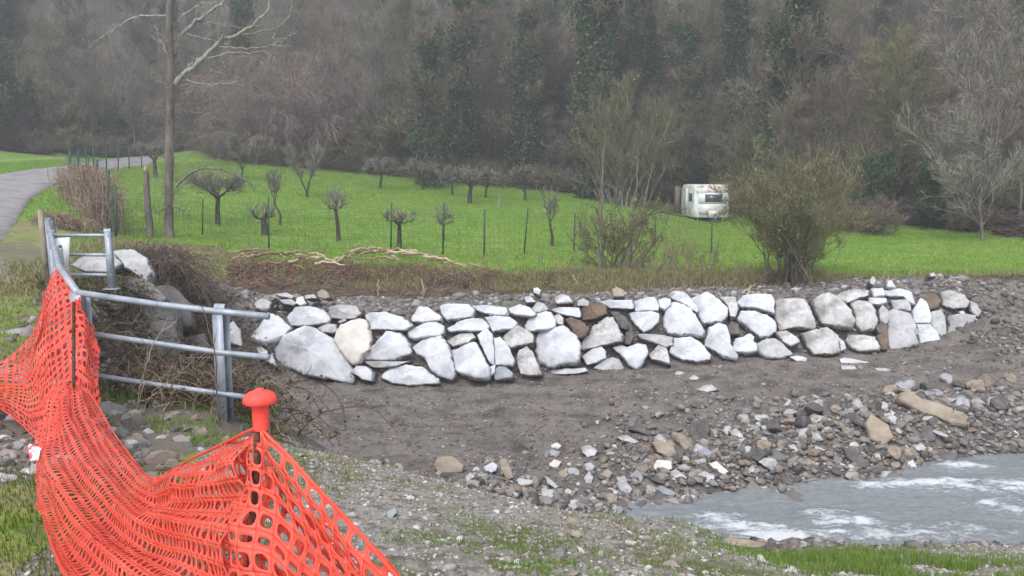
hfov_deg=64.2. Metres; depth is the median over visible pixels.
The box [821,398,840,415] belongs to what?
river boulder
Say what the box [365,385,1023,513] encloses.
rubble
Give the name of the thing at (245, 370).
brambles
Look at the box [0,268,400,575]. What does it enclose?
safety net
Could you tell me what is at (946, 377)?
river boulder
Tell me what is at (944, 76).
bare tree
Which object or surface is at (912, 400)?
rock
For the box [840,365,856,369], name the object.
rock
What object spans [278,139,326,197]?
fruit tree
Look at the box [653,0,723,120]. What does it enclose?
bare tree
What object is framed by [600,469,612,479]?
rock
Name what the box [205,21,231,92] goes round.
bare tree
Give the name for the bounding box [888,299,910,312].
boulder
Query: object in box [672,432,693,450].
river boulder
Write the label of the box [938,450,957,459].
rock
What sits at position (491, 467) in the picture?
rock
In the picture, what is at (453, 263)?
cut pole
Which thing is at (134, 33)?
bare tree
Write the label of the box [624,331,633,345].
boulder
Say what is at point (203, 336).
bank block
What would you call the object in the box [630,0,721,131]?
bare tree
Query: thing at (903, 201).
undergrowth bush
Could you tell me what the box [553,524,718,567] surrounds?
grass
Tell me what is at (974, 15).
bare tree
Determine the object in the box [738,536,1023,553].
earth clods
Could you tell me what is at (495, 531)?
grass
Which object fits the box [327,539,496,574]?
grass
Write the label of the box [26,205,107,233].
twig pile
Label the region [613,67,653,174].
bare tree
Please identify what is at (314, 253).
cut pole
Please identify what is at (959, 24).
bare tree
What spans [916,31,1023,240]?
bare tree
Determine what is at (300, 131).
evergreen bush
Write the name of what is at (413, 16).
bare tree
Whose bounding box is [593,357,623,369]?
boulder
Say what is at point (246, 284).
dry fern
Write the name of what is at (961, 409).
river boulder
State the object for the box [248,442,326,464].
grass
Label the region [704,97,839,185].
leafy bush
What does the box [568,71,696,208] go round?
thicket
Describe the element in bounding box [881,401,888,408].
rock
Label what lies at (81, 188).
dry vines
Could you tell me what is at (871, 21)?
bare tree
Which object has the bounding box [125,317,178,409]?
briar stem
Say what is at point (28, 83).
evergreen bush
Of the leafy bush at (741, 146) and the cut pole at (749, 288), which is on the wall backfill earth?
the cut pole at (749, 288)
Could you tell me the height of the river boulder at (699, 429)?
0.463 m
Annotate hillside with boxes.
[0,0,1023,237]
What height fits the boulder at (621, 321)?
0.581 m
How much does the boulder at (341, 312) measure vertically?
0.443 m
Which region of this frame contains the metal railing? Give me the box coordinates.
[44,218,269,422]
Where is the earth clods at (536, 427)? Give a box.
[251,311,1023,511]
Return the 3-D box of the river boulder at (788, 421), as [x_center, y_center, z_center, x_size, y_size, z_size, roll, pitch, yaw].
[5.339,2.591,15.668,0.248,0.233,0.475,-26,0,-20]
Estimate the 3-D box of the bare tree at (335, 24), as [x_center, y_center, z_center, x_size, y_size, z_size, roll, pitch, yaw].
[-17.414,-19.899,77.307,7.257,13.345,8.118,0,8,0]
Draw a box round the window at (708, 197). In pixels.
[705,194,722,201]
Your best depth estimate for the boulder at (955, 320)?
21.53 m
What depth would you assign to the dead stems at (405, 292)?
21.57 m
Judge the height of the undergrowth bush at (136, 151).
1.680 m
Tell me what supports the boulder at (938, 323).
on the wall backfill earth
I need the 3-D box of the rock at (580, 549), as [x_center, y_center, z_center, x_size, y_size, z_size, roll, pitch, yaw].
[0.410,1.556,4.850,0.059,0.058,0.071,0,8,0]
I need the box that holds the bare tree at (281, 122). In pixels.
[179,31,377,165]
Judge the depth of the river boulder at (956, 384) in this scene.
17.37 m
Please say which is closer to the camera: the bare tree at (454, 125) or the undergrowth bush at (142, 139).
the bare tree at (454, 125)
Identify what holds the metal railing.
on the grass verge
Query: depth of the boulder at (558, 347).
19.52 m
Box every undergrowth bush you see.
[2,139,28,151]
[15,98,118,151]
[22,74,121,136]
[25,141,56,154]
[30,124,95,153]
[32,134,81,153]
[41,84,157,127]
[69,120,132,152]
[80,133,129,157]
[91,139,127,156]
[115,141,144,156]
[132,133,183,154]
[137,129,184,148]
[143,109,177,127]
[152,90,214,112]
[174,82,228,131]
[175,98,224,140]
[179,115,209,133]
[180,128,213,149]
[184,106,214,134]
[185,127,253,159]
[193,99,244,134]
[195,132,225,155]
[223,131,287,164]
[242,146,277,163]
[277,138,322,164]
[283,138,338,165]
[309,107,396,160]
[321,85,471,130]
[328,153,372,171]
[331,151,389,169]
[332,75,400,114]
[335,106,460,170]
[344,95,460,157]
[348,144,396,171]
[356,91,508,121]
[370,153,404,175]
[386,98,530,161]
[388,102,506,160]
[394,154,414,173]
[397,156,436,174]
[426,153,458,175]
[428,124,501,158]
[443,151,483,170]
[456,153,511,184]
[477,92,527,136]
[483,159,512,184]
[500,166,530,179]
[509,111,588,166]
[511,161,564,187]
[513,138,566,166]
[534,167,571,192]
[537,132,605,179]
[553,165,593,192]
[557,112,686,137]
[611,177,655,201]
[613,136,692,190]
[628,175,675,199]
[633,149,718,184]
[653,156,710,181]
[654,181,692,202]
[662,171,712,185]
[666,126,760,174]
[667,128,734,179]
[692,129,833,188]
[716,176,752,214]
[724,158,894,219]
[753,128,937,210]
[759,152,868,200]
[775,158,892,206]
[812,192,902,230]
[855,203,910,234]
[888,194,912,206]
[926,173,1023,218]
[934,203,987,228]
[943,212,992,231]
[970,173,1023,209]
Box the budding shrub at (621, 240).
[567,194,672,270]
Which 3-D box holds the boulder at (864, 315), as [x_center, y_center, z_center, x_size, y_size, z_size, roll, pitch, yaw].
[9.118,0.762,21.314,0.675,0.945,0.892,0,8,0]
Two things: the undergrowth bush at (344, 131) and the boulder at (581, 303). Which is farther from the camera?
the undergrowth bush at (344, 131)
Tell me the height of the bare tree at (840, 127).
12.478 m
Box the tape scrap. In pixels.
[26,444,40,473]
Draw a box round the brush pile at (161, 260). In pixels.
[114,229,266,361]
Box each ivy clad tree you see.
[0,0,21,79]
[138,1,157,64]
[152,0,194,96]
[221,0,261,86]
[367,0,399,89]
[387,11,455,188]
[411,0,438,70]
[436,0,496,182]
[472,9,499,102]
[492,0,556,187]
[500,0,520,100]
[528,18,564,127]
[536,0,565,130]
[545,33,582,130]
[552,0,622,200]
[574,0,637,128]
[619,0,678,183]
[619,3,632,85]
[619,38,638,113]
[621,78,636,118]
[660,0,733,184]
[703,0,762,188]
[723,0,837,178]
[753,0,779,46]
[754,7,784,137]
[778,0,853,159]
[845,30,869,137]
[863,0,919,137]
[971,0,1007,47]
[999,0,1023,187]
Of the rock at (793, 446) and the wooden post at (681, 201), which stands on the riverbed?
the rock at (793, 446)
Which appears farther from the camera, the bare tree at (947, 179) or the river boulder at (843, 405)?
the bare tree at (947, 179)
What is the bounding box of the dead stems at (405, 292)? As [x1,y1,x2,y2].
[217,264,1023,297]
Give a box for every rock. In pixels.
[386,508,397,517]
[433,456,464,472]
[465,473,475,481]
[483,462,497,472]
[499,458,513,479]
[541,487,552,497]
[544,476,558,488]
[549,449,560,455]
[549,459,560,467]
[551,443,561,447]
[558,469,568,477]
[564,444,573,453]
[571,530,582,537]
[576,546,584,552]
[581,445,597,456]
[583,472,592,482]
[584,462,594,470]
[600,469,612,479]
[606,493,617,502]
[616,435,640,442]
[616,480,631,492]
[628,420,651,435]
[629,470,643,482]
[645,484,655,492]
[646,493,667,500]
[651,441,675,457]
[653,460,672,471]
[654,486,678,495]
[669,469,686,482]
[689,375,699,379]
[697,385,718,391]
[697,447,712,456]
[698,471,714,482]
[708,461,727,473]
[721,537,768,548]
[728,428,742,438]
[748,465,754,472]
[780,475,793,484]
[788,444,797,453]
[789,355,806,360]
[810,415,832,421]
[839,358,868,362]
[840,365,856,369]
[842,449,868,468]
[864,414,893,443]
[875,368,892,370]
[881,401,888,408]
[882,412,896,424]
[894,392,953,422]
[907,460,916,467]
[911,442,925,451]
[917,425,936,441]
[926,417,942,429]
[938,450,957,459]
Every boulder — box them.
[250,312,293,351]
[254,298,274,313]
[257,347,271,368]
[268,353,280,370]
[273,326,355,384]
[276,292,296,301]
[279,299,299,310]
[286,306,334,326]
[296,296,309,305]
[305,294,320,301]
[317,289,334,300]
[318,324,338,334]
[328,304,364,319]
[334,318,374,366]
[338,318,348,323]
[351,365,376,381]
[364,331,413,361]
[364,361,410,368]
[365,312,414,331]
[380,365,440,386]
[407,322,446,342]
[411,306,443,324]
[412,335,457,381]
[440,303,475,323]
[446,318,489,335]
[447,333,477,348]
[451,342,490,382]
[472,305,508,316]
[477,328,494,365]
[484,315,518,334]
[489,306,509,316]
[490,364,496,377]
[494,337,515,367]
[494,366,514,381]
[502,325,535,350]
[508,304,536,319]
[516,346,542,377]
[524,296,535,306]
[524,311,556,333]
[532,302,549,313]
[533,287,541,298]
[534,325,581,369]
[551,307,581,318]
[551,368,588,374]
[554,294,573,306]
[554,314,563,325]
[564,317,589,339]
[577,298,589,307]
[581,303,607,321]
[581,317,624,351]
[581,347,606,365]
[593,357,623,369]
[599,300,634,311]
[609,311,629,331]
[611,287,624,299]
[612,343,648,369]
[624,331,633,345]
[628,311,659,333]
[633,297,658,312]
[636,334,673,348]
[648,345,670,366]
[653,434,667,442]
[658,298,670,311]
[662,302,705,338]
[663,445,685,456]
[668,337,710,363]
[669,291,698,314]
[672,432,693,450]
[673,454,682,464]
[689,420,709,440]
[691,292,727,326]
[691,442,703,454]
[703,323,737,360]
[718,296,738,321]
[723,425,731,434]
[727,321,739,337]
[732,336,757,355]
[735,310,776,340]
[737,293,774,317]
[745,333,753,340]
[750,447,766,462]
[755,414,769,421]
[756,338,793,359]
[757,439,772,455]
[758,457,777,470]
[761,418,781,432]
[773,298,815,331]
[773,330,799,349]
[776,435,788,447]
[780,418,794,425]
[783,409,797,413]
[791,463,802,474]
[793,410,807,416]
[794,416,811,427]
[799,327,840,356]
[803,398,822,408]
[803,402,823,414]
[805,459,815,468]
[809,292,855,331]
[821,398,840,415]
[826,420,836,426]
[829,404,841,414]
[837,289,870,304]
[838,408,853,418]
[839,338,845,351]
[839,422,849,434]
[840,401,847,408]
[844,335,880,353]
[844,412,865,428]
[848,300,877,333]
[851,396,862,407]
[859,406,867,411]
[866,276,875,288]
[866,297,886,307]
[867,400,881,410]
[870,288,884,297]
[873,321,887,335]
[875,328,887,350]
[876,305,888,323]
[881,384,897,394]
[883,280,895,289]
[884,288,915,307]
[887,309,918,349]
[887,445,901,459]
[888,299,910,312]
[895,380,914,388]
[898,388,911,392]
[902,447,917,457]
[907,455,916,460]
[910,298,931,323]
[916,324,940,342]
[916,394,928,399]
[918,293,941,310]
[919,382,943,390]
[924,272,936,281]
[924,389,943,395]
[930,309,946,336]
[936,290,969,310]
[939,373,952,382]
[946,313,975,332]
[947,405,968,414]
[947,412,969,428]
[952,381,962,386]
[954,397,969,405]
[965,380,985,390]
[966,301,980,317]
[969,398,986,405]
[978,374,991,386]
[989,394,1009,409]
[1004,373,1016,381]
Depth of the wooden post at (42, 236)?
13.00 m
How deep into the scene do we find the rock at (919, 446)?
15.26 m
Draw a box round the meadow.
[0,150,1023,281]
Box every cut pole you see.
[231,255,256,259]
[233,248,270,253]
[237,250,269,256]
[246,253,270,258]
[257,251,288,256]
[258,260,281,264]
[280,250,309,256]
[288,256,325,262]
[295,254,319,259]
[307,252,326,257]
[314,260,344,265]
[337,254,353,262]
[350,246,376,252]
[355,249,396,253]
[360,250,394,254]
[361,255,394,260]
[373,250,406,254]
[385,247,412,251]
[387,250,426,254]
[407,252,438,256]
[422,255,454,262]
[443,262,466,266]
[457,262,483,267]
[746,283,755,294]
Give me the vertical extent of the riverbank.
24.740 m
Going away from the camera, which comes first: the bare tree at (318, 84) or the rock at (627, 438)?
the rock at (627, 438)
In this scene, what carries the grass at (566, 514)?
on the riverbank
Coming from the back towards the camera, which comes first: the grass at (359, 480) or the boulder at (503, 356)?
the boulder at (503, 356)
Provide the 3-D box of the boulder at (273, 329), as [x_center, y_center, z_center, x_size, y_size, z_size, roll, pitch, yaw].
[-5.620,1.083,19.284,0.865,0.990,0.938,4,8,25]
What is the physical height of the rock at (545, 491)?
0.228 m
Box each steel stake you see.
[71,302,75,455]
[243,388,276,575]
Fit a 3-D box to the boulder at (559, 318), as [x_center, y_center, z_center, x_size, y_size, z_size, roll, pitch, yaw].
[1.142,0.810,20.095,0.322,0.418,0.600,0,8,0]
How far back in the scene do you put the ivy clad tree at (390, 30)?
94.71 m
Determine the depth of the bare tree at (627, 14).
98.09 m
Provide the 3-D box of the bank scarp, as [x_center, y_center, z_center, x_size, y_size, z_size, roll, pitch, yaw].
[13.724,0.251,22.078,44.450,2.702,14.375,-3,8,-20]
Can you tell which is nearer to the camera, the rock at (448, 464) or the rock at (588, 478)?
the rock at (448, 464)
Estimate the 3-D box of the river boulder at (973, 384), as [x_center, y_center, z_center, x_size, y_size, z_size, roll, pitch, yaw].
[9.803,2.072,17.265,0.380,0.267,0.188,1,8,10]
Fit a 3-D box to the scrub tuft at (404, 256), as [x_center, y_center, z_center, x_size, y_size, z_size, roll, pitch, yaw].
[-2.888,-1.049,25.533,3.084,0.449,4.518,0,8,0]
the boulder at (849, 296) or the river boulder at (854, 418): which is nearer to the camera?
the river boulder at (854, 418)
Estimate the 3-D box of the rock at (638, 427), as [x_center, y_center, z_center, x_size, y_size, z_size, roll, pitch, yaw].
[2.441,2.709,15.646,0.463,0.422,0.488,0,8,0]
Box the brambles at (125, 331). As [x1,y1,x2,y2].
[14,300,213,385]
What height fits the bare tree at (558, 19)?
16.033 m
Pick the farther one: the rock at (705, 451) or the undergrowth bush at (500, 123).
the undergrowth bush at (500, 123)
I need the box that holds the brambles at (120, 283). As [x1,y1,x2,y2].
[17,263,180,363]
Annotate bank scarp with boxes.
[91,265,1023,391]
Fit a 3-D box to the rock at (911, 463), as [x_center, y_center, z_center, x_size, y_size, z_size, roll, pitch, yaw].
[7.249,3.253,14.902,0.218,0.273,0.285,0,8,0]
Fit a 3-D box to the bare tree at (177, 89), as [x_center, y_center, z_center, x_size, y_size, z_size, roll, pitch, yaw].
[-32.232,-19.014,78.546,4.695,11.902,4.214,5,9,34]
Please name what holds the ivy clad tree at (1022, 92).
on the hillside
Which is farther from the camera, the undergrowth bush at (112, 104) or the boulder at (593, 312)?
the undergrowth bush at (112, 104)
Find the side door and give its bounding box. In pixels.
[684,188,687,214]
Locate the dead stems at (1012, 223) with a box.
[665,181,1023,237]
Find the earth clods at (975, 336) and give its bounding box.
[923,273,1023,366]
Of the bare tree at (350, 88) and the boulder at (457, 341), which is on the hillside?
the bare tree at (350, 88)
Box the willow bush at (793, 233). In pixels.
[708,129,874,288]
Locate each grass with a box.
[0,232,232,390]
[0,233,256,301]
[91,409,241,447]
[99,383,149,403]
[101,434,208,455]
[167,397,252,427]
[211,253,1022,285]
[235,406,305,448]
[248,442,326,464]
[264,451,458,503]
[264,454,378,493]
[268,445,393,480]
[296,448,430,477]
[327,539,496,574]
[353,261,570,292]
[372,525,565,574]
[417,500,484,518]
[435,511,598,560]
[464,549,565,575]
[490,549,612,575]
[530,507,641,531]
[548,532,743,575]
[550,263,845,293]
[550,509,636,525]
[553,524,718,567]
[624,525,703,546]
[652,515,1023,575]
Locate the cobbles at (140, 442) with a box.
[0,396,248,486]
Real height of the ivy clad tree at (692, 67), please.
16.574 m
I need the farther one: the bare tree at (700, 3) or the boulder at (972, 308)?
the bare tree at (700, 3)
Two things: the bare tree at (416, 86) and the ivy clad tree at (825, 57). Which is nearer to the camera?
the ivy clad tree at (825, 57)
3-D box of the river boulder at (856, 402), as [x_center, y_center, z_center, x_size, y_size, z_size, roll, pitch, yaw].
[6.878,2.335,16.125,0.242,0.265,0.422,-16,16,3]
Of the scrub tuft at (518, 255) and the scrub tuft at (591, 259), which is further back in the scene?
the scrub tuft at (518, 255)
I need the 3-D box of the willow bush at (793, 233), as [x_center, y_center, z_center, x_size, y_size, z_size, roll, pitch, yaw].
[7.524,-2.144,22.291,4.173,4.320,4.738,5,9,34]
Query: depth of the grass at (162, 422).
6.44 m
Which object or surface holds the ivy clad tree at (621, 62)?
on the hillside
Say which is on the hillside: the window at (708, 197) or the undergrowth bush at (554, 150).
the undergrowth bush at (554, 150)
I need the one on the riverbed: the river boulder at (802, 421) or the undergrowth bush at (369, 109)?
the river boulder at (802, 421)
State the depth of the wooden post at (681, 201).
57.21 m
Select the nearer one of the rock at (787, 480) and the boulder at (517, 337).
the rock at (787, 480)
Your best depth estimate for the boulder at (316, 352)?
18.92 m
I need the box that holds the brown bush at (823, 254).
[781,225,845,267]
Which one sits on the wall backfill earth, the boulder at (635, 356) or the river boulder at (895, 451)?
the boulder at (635, 356)
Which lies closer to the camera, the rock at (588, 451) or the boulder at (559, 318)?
the rock at (588, 451)
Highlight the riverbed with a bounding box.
[231,311,1023,514]
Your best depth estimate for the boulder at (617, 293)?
20.45 m
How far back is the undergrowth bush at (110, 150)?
70.26 m
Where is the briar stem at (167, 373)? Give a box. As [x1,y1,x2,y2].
[157,361,188,412]
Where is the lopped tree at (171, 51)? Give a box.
[89,0,298,237]
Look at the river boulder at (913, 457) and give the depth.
14.87 m
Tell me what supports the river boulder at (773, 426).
on the riverbed
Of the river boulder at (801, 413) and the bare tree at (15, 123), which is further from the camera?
the bare tree at (15, 123)
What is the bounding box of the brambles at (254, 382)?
[75,352,343,444]
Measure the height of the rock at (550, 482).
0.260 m
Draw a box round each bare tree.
[0,15,73,111]
[2,73,35,132]
[7,0,43,50]
[26,7,91,90]
[33,78,64,149]
[42,0,101,99]
[55,0,89,91]
[62,43,112,153]
[73,0,102,72]
[88,0,165,97]
[102,49,150,142]
[111,0,156,111]
[153,27,198,120]
[154,17,211,92]
[176,37,221,113]
[179,0,210,50]
[179,31,377,165]
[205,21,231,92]
[213,0,221,33]
[213,44,250,98]
[221,30,288,133]
[222,18,273,124]
[252,0,304,65]
[265,20,292,94]
[273,0,351,89]
[283,50,320,104]
[283,65,337,114]
[300,6,364,108]
[329,65,363,134]
[345,0,403,143]
[360,0,424,93]
[373,62,423,157]
[380,0,440,90]
[398,53,451,121]
[405,18,447,91]
[410,0,437,25]
[437,90,482,159]
[438,0,508,102]
[471,0,576,115]
[490,14,518,111]
[506,83,523,158]
[523,0,574,74]
[528,103,558,168]
[558,0,632,112]
[560,103,589,169]
[563,49,616,140]
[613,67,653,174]
[617,0,659,48]
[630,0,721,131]
[639,57,672,100]
[640,82,685,182]
[652,0,694,32]
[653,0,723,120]
[661,0,742,113]
[684,0,721,94]
[709,0,772,118]
[710,38,780,158]
[712,5,777,121]
[737,24,791,138]
[748,0,759,25]
[764,89,814,199]
[787,63,841,168]
[793,25,884,155]
[802,17,854,127]
[821,0,869,129]
[833,16,967,149]
[840,58,902,143]
[847,0,906,107]
[849,0,931,108]
[860,23,950,203]
[890,25,953,140]
[893,0,1023,208]
[899,0,923,64]
[910,0,979,121]
[914,60,991,174]
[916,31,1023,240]
[917,50,978,149]
[949,0,1018,175]
[963,0,987,69]
[971,42,1021,182]
[985,57,1023,217]
[992,0,1023,75]
[1010,4,1023,87]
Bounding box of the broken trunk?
[143,165,153,237]
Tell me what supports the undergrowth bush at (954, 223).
on the hillside
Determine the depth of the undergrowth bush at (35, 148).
66.37 m
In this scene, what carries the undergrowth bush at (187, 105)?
on the hillside
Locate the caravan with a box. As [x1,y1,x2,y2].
[682,184,728,222]
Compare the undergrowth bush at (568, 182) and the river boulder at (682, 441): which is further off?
the undergrowth bush at (568, 182)
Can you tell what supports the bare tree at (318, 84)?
on the hillside
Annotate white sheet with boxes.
[55,237,69,266]
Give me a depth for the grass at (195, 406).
7.33 m
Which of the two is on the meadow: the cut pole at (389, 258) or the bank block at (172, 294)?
the cut pole at (389, 258)
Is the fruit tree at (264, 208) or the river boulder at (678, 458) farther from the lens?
the fruit tree at (264, 208)
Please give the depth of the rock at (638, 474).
13.72 m
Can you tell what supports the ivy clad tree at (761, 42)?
on the hillside
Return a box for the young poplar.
[554,131,691,266]
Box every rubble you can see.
[0,267,214,395]
[219,289,1021,382]
[227,274,1023,315]
[249,293,329,310]
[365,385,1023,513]
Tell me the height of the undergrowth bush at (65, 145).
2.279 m
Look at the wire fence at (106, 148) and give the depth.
52.12 m
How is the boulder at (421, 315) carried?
on the wall backfill earth
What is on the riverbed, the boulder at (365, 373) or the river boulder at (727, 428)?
the river boulder at (727, 428)
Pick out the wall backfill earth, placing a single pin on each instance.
(815, 293)
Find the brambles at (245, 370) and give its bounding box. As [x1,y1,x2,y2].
[16,326,403,449]
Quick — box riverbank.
[9,437,1023,575]
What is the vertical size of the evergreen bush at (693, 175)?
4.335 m
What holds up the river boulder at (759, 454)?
on the riverbed
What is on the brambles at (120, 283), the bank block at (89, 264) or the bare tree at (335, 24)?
the bank block at (89, 264)
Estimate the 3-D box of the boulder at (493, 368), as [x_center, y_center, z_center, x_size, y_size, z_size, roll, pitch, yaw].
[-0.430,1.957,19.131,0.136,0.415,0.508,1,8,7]
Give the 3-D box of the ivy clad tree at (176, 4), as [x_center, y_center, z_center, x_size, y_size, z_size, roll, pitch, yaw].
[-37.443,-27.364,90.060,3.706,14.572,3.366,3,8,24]
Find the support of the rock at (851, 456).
on the riverbed
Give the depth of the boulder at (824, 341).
20.39 m
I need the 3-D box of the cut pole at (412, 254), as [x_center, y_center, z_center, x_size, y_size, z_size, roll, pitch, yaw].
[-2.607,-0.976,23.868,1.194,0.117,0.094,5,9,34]
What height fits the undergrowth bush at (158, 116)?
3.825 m
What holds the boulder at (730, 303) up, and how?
on the wall backfill earth
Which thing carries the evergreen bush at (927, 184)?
on the meadow
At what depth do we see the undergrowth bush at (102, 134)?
72.30 m
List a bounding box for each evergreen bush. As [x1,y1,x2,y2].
[0,35,26,133]
[2,74,39,130]
[85,109,114,141]
[103,105,131,152]
[291,111,314,145]
[491,123,522,165]
[681,151,711,183]
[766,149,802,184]
[852,147,902,209]
[910,152,951,228]
[948,183,961,207]
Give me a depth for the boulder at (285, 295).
19.78 m
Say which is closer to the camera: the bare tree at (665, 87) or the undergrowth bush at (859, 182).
the undergrowth bush at (859, 182)
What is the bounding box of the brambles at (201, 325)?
[156,265,291,382]
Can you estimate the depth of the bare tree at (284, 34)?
89.18 m
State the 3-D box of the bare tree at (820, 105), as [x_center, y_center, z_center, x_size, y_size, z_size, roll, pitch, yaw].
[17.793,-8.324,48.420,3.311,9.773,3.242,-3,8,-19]
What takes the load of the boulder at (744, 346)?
on the wall backfill earth
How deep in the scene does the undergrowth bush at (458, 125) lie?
66.24 m
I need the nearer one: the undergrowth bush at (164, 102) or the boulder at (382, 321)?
the boulder at (382, 321)
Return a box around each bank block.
[69,254,123,273]
[114,249,156,284]
[125,278,169,302]
[142,305,186,368]
[157,285,196,335]
[184,333,212,360]
[230,321,242,346]
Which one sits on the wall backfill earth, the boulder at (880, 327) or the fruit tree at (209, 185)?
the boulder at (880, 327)
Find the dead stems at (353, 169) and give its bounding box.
[130,140,648,200]
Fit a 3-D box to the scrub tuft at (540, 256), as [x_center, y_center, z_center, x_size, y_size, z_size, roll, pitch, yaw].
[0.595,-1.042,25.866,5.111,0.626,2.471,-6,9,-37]
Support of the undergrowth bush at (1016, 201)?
on the hillside
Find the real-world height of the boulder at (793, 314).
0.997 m
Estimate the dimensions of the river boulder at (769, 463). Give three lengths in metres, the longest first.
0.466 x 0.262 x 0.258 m
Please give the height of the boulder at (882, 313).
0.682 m
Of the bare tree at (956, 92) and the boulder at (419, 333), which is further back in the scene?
the bare tree at (956, 92)
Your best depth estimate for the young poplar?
24.61 m
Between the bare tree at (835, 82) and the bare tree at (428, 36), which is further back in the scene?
the bare tree at (428, 36)
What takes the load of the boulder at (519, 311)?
on the wall backfill earth
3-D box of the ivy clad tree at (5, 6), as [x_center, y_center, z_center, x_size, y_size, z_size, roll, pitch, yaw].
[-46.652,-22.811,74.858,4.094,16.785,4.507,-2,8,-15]
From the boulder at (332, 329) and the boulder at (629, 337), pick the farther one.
the boulder at (629, 337)
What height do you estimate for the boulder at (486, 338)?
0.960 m
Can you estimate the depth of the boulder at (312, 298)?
19.53 m
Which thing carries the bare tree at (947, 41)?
on the hillside
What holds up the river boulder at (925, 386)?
on the riverbed
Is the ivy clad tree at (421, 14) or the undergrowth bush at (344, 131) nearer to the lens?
the undergrowth bush at (344, 131)
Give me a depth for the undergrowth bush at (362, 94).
72.64 m
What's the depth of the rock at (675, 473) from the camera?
13.74 m
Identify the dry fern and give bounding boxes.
[217,256,568,288]
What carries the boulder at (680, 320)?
on the wall backfill earth
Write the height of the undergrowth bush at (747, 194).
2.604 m
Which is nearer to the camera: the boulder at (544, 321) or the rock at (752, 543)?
the rock at (752, 543)
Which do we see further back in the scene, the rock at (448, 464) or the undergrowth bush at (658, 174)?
the undergrowth bush at (658, 174)
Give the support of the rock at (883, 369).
on the riverbed
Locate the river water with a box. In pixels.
[626,453,1023,546]
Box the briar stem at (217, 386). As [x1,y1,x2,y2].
[189,302,227,426]
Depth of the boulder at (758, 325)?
20.56 m
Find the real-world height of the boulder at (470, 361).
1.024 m
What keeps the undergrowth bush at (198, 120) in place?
on the hillside
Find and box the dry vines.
[41,160,142,234]
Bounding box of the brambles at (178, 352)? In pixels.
[148,331,271,408]
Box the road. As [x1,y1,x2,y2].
[0,156,152,282]
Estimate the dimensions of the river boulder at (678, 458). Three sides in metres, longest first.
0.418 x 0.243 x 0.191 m
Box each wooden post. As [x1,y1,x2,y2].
[37,209,49,285]
[674,186,679,212]
[680,188,682,213]
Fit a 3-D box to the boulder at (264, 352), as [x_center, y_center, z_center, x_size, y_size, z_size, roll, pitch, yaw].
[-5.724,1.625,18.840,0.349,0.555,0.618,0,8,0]
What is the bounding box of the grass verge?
[0,219,289,575]
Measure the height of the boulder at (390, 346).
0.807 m
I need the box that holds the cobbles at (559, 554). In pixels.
[26,436,1023,575]
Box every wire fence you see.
[66,150,116,236]
[71,146,141,172]
[114,187,712,255]
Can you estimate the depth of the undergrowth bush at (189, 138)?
74.42 m
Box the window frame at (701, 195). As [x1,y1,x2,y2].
[699,193,726,202]
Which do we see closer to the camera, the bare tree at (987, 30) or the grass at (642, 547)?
the grass at (642, 547)
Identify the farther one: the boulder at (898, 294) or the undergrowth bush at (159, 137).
the undergrowth bush at (159, 137)
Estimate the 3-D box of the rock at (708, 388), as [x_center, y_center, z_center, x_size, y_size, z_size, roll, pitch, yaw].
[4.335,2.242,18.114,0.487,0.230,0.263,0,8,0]
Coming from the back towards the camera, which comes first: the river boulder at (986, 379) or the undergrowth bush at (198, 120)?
the undergrowth bush at (198, 120)
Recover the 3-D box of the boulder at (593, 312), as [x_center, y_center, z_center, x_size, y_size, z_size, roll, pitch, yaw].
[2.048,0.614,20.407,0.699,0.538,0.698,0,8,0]
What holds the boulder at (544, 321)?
on the wall backfill earth
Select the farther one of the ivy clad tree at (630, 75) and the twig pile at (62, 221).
the ivy clad tree at (630, 75)
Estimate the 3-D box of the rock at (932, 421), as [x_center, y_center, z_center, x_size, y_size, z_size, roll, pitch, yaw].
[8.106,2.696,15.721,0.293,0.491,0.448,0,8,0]
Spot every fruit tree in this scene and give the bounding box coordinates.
[132,142,164,177]
[182,163,248,224]
[209,132,267,180]
[243,199,283,235]
[260,165,288,225]
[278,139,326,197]
[317,183,354,241]
[360,157,401,188]
[381,207,419,247]
[403,157,439,189]
[423,202,462,239]
[433,168,468,194]
[442,163,498,203]
[466,170,511,197]
[509,164,539,200]
[536,183,559,245]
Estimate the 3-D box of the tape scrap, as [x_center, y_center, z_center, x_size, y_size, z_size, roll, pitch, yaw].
[-2.931,1.051,4.980,0.214,0.161,0.070,6,9,36]
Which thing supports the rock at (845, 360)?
on the riverbed
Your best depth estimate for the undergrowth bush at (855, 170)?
44.52 m
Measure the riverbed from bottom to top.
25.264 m
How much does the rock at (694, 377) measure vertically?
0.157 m
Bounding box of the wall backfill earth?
[181,274,1023,384]
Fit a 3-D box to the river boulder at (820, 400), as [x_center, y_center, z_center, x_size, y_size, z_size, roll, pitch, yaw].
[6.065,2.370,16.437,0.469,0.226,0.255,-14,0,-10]
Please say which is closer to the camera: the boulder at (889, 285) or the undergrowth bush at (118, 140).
the boulder at (889, 285)
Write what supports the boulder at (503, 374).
on the wall backfill earth
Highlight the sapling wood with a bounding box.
[5,0,1022,190]
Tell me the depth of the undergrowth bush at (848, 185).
44.67 m
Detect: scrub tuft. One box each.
[218,238,328,253]
[248,238,371,254]
[293,247,402,258]
[363,246,468,261]
[468,247,543,259]
[478,243,610,266]
[550,247,625,271]
[626,223,717,271]
[627,235,720,275]
[666,233,778,284]

